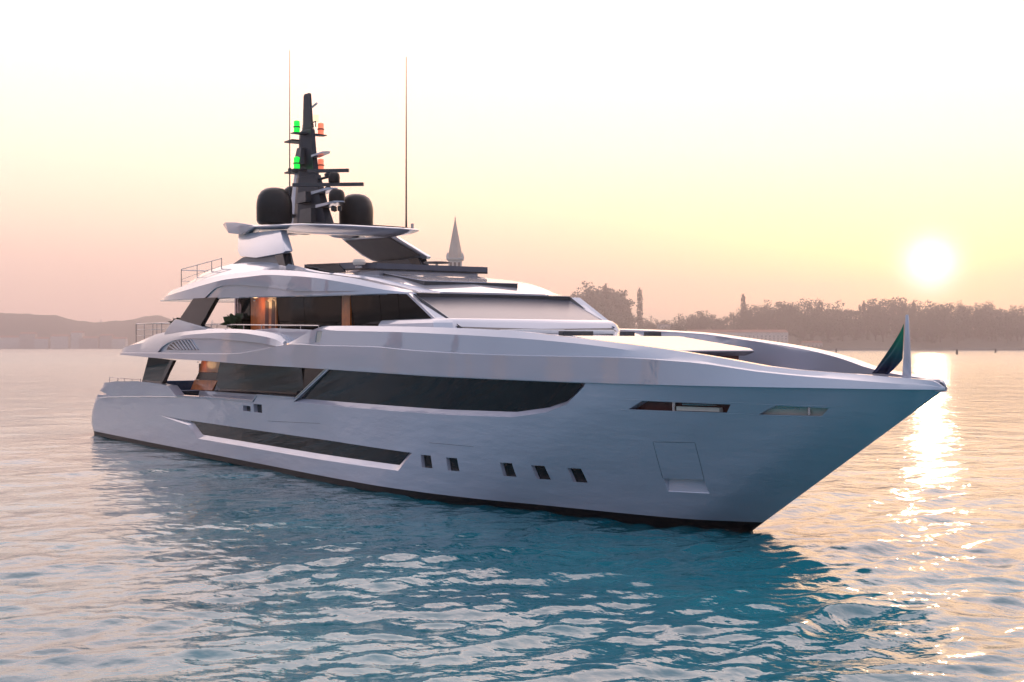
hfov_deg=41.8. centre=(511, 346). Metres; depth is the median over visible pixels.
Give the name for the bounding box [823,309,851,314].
pine tree
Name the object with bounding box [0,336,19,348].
building
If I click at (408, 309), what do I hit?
deckhouse window
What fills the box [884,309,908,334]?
tree
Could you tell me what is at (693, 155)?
sky
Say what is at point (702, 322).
tree
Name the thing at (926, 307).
tree
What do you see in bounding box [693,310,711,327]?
tree
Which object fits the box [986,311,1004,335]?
tree
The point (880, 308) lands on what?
tree
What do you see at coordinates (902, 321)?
tree
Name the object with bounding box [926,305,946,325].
tree
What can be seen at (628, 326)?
tree
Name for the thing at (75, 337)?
building
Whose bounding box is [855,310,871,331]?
tree
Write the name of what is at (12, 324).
hills
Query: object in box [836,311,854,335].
tree
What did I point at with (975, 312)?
tree
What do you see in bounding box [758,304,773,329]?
tree
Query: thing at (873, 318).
tree
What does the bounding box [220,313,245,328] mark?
potted plant
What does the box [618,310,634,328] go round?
tree
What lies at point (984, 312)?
tree
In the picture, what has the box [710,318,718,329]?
tree
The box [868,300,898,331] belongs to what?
tree
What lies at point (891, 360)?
flag
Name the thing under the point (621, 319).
tree
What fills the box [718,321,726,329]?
tree
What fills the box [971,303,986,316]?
tree
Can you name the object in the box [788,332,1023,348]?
shore land
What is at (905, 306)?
tree
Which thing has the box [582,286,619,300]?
tree
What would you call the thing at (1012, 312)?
tree
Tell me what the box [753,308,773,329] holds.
tree
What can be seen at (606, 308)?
tree
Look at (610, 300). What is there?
tree
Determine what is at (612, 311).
tree
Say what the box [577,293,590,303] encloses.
tree
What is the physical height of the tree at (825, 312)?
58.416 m
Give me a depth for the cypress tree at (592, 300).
2100.91 m
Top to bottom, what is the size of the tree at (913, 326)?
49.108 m
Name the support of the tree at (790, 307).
on the shore land
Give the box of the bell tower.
[446,217,463,265]
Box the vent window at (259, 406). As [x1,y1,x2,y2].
[257,404,261,411]
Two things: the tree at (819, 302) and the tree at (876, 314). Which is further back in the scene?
the tree at (819, 302)
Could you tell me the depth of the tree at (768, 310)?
2188.85 m
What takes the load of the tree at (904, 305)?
on the shore land
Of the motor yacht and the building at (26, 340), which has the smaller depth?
the motor yacht
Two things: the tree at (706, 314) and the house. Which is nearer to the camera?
the house
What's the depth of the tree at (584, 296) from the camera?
2181.91 m
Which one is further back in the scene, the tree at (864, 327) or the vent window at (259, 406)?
the tree at (864, 327)
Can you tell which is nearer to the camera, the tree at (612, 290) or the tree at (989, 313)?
the tree at (989, 313)
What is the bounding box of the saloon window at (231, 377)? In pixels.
[214,362,303,395]
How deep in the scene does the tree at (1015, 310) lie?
2180.64 m
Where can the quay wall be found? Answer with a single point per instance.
(924, 349)
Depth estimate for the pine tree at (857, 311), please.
2191.84 m
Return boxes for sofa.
[166,380,198,395]
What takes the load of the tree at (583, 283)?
on the shore land
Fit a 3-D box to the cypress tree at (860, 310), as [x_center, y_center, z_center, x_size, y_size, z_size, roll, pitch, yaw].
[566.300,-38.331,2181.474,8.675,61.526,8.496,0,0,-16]
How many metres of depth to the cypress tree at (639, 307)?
2156.05 m
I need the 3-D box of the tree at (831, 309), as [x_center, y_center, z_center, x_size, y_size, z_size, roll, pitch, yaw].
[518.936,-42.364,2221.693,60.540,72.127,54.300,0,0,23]
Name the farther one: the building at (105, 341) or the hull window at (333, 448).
the building at (105, 341)
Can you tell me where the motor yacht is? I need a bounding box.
[91,50,947,531]
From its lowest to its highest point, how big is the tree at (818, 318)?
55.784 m
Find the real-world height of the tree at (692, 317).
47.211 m
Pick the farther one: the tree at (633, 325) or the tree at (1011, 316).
the tree at (1011, 316)
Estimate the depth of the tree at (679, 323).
2117.31 m
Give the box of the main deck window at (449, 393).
[302,370,581,411]
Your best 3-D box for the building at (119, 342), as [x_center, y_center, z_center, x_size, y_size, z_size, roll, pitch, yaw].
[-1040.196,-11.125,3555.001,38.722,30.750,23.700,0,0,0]
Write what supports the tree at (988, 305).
on the shore land
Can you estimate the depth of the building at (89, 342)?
3543.75 m
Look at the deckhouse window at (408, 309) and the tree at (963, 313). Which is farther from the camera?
the tree at (963, 313)
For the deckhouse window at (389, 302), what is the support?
in the motor yacht
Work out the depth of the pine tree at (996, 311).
2191.31 m
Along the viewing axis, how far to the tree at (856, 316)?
2122.28 m
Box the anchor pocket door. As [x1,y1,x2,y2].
[653,442,703,477]
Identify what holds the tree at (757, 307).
on the shore land
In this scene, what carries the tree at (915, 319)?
on the shore land
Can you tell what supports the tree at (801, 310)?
on the shore land
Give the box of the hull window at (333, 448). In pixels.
[191,421,408,464]
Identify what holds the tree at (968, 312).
on the shore land
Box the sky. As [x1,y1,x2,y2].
[0,0,1023,331]
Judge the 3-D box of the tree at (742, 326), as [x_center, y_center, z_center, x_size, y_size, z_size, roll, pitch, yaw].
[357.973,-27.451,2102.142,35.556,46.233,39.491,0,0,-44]
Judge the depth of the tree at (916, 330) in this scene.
2028.74 m
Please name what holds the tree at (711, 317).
on the shore land
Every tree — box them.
[570,291,596,305]
[576,281,620,305]
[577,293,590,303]
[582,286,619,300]
[590,290,595,307]
[591,288,627,310]
[594,302,619,318]
[597,294,627,326]
[597,296,634,316]
[602,287,629,312]
[602,308,631,328]
[608,310,628,328]
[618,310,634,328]
[623,318,634,328]
[623,322,639,328]
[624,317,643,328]
[636,288,643,328]
[668,320,686,330]
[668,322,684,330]
[670,325,684,330]
[671,317,688,327]
[675,314,694,329]
[684,318,694,329]
[686,310,710,327]
[690,314,709,328]
[690,320,706,329]
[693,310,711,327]
[697,316,710,329]
[706,314,720,329]
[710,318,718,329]
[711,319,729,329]
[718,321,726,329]
[722,312,735,329]
[726,315,750,329]
[735,307,754,325]
[735,313,756,329]
[740,294,745,318]
[740,304,760,329]
[746,305,762,327]
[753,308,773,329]
[757,299,777,329]
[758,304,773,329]
[769,301,792,329]
[776,298,813,320]
[776,301,801,323]
[777,307,803,335]
[781,301,798,319]
[796,300,816,323]
[804,310,831,334]
[810,301,844,322]
[813,298,829,314]
[813,309,833,335]
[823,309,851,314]
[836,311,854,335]
[844,309,859,318]
[850,310,863,330]
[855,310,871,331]
[858,304,861,317]
[862,300,865,322]
[864,309,892,335]
[865,298,889,322]
[866,299,875,315]
[866,306,887,333]
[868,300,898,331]
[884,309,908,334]
[885,297,906,326]
[886,298,916,313]
[888,297,921,319]
[891,317,904,339]
[893,311,914,340]
[897,307,926,330]
[901,316,923,337]
[906,307,925,325]
[909,316,927,341]
[911,300,946,327]
[924,303,953,319]
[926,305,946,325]
[927,304,948,327]
[937,303,964,317]
[941,302,967,317]
[946,309,958,333]
[949,300,965,317]
[949,307,973,326]
[953,305,980,325]
[957,306,974,327]
[963,300,992,315]
[969,308,986,327]
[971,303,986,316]
[972,308,989,321]
[982,304,997,317]
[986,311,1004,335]
[987,309,1004,315]
[1000,310,1018,335]
[1001,306,1023,332]
[1009,305,1022,326]
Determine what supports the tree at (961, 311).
on the shore land
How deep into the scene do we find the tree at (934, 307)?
2191.60 m
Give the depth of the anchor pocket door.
35.94 m
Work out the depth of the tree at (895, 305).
2176.02 m
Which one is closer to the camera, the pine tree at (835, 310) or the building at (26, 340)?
the pine tree at (835, 310)
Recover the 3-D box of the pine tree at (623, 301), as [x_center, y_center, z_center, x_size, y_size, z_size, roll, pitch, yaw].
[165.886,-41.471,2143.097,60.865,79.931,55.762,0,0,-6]
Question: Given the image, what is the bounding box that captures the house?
[800,341,822,346]
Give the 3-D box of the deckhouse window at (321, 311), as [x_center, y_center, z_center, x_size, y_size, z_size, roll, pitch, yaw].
[-7.319,-1.160,52.236,0.232,1.920,3.500,0,0,-33]
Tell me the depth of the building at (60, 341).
3543.75 m
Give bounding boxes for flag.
[872,324,903,373]
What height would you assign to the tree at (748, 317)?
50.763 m
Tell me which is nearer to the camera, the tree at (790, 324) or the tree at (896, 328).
the tree at (896, 328)
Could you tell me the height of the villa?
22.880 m
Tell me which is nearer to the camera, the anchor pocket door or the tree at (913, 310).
the anchor pocket door
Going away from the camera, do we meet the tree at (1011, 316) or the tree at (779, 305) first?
the tree at (1011, 316)
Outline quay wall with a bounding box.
[821,349,1023,349]
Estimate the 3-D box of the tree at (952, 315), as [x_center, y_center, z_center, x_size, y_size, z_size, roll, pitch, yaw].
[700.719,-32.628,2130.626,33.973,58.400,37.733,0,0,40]
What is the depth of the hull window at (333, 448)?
51.18 m
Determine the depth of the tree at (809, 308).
2211.42 m
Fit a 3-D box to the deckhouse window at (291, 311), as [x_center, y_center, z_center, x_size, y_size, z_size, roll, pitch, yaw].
[-9.013,-1.160,54.892,0.232,1.920,2.700,0,0,-33]
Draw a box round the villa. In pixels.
[687,330,787,342]
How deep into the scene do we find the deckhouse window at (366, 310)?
49.04 m
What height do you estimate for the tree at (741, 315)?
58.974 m
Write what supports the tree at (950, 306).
on the shore land
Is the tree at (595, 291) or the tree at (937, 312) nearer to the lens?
the tree at (937, 312)
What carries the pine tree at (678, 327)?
on the shore land
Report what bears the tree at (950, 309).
on the shore land
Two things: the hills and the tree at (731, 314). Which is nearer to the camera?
the tree at (731, 314)
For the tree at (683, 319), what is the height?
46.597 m
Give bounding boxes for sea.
[0,349,1023,681]
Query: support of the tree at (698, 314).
on the shore land
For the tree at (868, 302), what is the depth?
2185.22 m
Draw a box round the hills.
[0,313,231,345]
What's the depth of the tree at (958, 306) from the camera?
2183.66 m
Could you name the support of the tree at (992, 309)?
on the shore land
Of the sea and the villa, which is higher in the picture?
the villa
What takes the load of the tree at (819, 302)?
on the shore land
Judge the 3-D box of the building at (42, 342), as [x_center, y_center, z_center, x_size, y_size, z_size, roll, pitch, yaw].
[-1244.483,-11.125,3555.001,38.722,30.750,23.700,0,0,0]
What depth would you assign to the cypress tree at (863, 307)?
2184.06 m
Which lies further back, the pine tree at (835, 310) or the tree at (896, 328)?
the pine tree at (835, 310)
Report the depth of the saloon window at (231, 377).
57.43 m
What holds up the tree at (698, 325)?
on the shore land
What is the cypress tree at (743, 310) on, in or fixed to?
on the shore land
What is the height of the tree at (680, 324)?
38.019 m
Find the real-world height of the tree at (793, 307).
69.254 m
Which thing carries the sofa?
on the motor yacht
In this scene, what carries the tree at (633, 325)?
on the shore land
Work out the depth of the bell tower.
906.37 m
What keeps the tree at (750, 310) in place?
on the shore land
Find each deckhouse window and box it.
[276,298,305,328]
[303,297,341,329]
[350,295,381,325]
[380,294,399,319]
[398,295,430,319]
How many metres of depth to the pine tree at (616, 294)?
2175.65 m
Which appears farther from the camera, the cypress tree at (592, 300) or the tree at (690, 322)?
the tree at (690, 322)
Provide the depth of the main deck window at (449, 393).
42.97 m
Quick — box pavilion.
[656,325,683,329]

